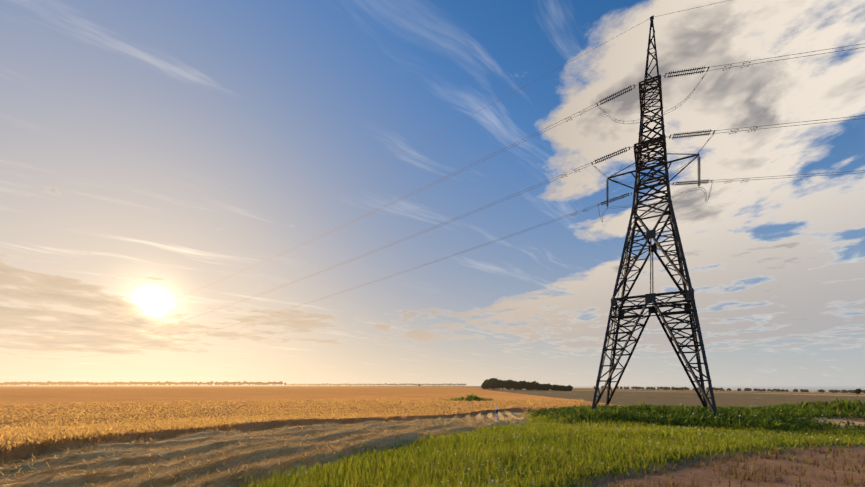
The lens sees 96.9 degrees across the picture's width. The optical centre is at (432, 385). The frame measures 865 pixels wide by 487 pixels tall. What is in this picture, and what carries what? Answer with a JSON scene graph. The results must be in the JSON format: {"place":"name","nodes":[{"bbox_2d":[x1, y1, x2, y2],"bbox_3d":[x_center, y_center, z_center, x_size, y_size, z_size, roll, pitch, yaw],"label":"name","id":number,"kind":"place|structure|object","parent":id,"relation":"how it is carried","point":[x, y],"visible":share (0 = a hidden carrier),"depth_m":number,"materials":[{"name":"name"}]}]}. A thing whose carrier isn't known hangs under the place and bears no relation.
{"place":"outdoors","nodes":[
{"label":"outdoors","id":0,"kind":"place"},
{"bbox_2d":[0,389,864,486],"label":"ground terrain","id":1,"kind":"structure","parent":0,"point":[746,400],"depth_m":9.58,"materials":[{"name":"brown soil"}]},
{"bbox_2d":[0,410,530,486],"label":"stubble straw","id":2,"kind":"object","parent":1,"relation":"on","point":[207,476],"visible":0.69,"depth_m":8.66,"materials":[{"name":"beige plant"}]},
{"bbox_2d":[0,397,583,452],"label":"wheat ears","id":3,"kind":"object","parent":1,"relation":"on","point":[49,432],"visible":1,"depth_m":40.13,"materials":[{"name":"yellow plant"}]},
{"bbox_2d":[0,387,624,467],"bbox_3d":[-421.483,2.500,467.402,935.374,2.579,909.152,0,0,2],"label":"wheat","id":4,"kind":"object","parent":1,"relation":"on","point":[34,395],"depth_m":77.42,"materials":[{"name":"yellow plant"}]},
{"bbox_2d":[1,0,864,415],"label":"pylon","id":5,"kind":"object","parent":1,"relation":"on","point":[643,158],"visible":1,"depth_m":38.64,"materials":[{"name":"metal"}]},
{"bbox_2d":[496,406,497,421],"bbox_3d":[3.819,1.949,22.758,0.156,1.451,0.135,0,0,-13],"label":"marker post","id":6,"kind":"object","parent":1,"relation":"on","point":[497,413],"visible":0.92,"depth_m":22.70,"materials":[{"name":"paint"}]},
{"bbox_2d":[237,394,864,486],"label":"meadow grass","id":7,"kind":"structure","parent":1,"relation":"on","point":[482,448],"depth_m":10.65,"materials":[{"name":"green plant"}]},
{"bbox_2d":[287,402,856,486],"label":"meadow flowers","id":8,"kind":"object","parent":1,"relation":"on","point":[492,480],"visible":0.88,"depth_m":13.15,"materials":[{"name":"green plant"}]},
{"bbox_2d":[331,409,846,485],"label":"wildflowers","id":9,"kind":"object","parent":1,"relation":"on","point":[573,449],"visible":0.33,"depth_m":10.65,"materials":[{"name":"green plant"}]},
{"bbox_2d":[522,401,864,430],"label":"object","id":10,"kind":"object","parent":1,"relation":"on","point":[755,420],"visible":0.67,"depth_m":32.45,"materials":[{"name":"green plant"}]},
{"bbox_2d":[552,416,864,486],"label":"dry grass","id":11,"kind":"structure","parent":1,"relation":"on","point":[767,453],"depth_m":8.48,"materials":[{"name":"brown plant"}]},
{"bbox_2d":[0,386,864,403],"bbox_3d":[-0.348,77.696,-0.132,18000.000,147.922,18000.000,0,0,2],"label":"ground","id":12,"kind":"structure","parent":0,"point":[743,391],"depth_m":858.84,"materials":[{"name":"brown soil"}]},
{"bbox_2d":[0,381,286,385],"bbox_3d":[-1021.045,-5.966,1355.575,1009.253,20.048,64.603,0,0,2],"label":"shelter belt","id":13,"kind":"object","parent":12,"relation":"on","point":[135,383],"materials":[{"name":"green plant"}]},
{"bbox_2d":[286,383,465,385],"bbox_3d":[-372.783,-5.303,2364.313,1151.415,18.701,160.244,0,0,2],"label":"shelter belt","id":14,"kind":"object","parent":12,"relation":"on","point":[395,384],"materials":[{"name":"green plant"}]},
{"bbox_2d":[481,378,572,390],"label":"copse","id":15,"kind":"object","parent":12,"relation":"on","point":[492,383],"depth_m":331.02,"materials":[{"name":"green plant"}]},
{"bbox_2d":[593,386,864,392],"bbox_3d":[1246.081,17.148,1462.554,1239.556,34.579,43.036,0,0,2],"label":"tree","id":16,"kind":"object","parent":12,"relation":"on","point":[739,389],"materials":[{"name":"green plant"}]},
{"bbox_2d":[0,0,864,391],"label":"sky","id":17,"kind":"structure","parent":0,"point":[140,139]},
{"bbox_2d":[418,384,861,396],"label":"stray trees","id":18,"kind":"object","parent":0,"point":[858,391],"depth_m":251.29,"materials":[{"name":"green plant"}]}
]}

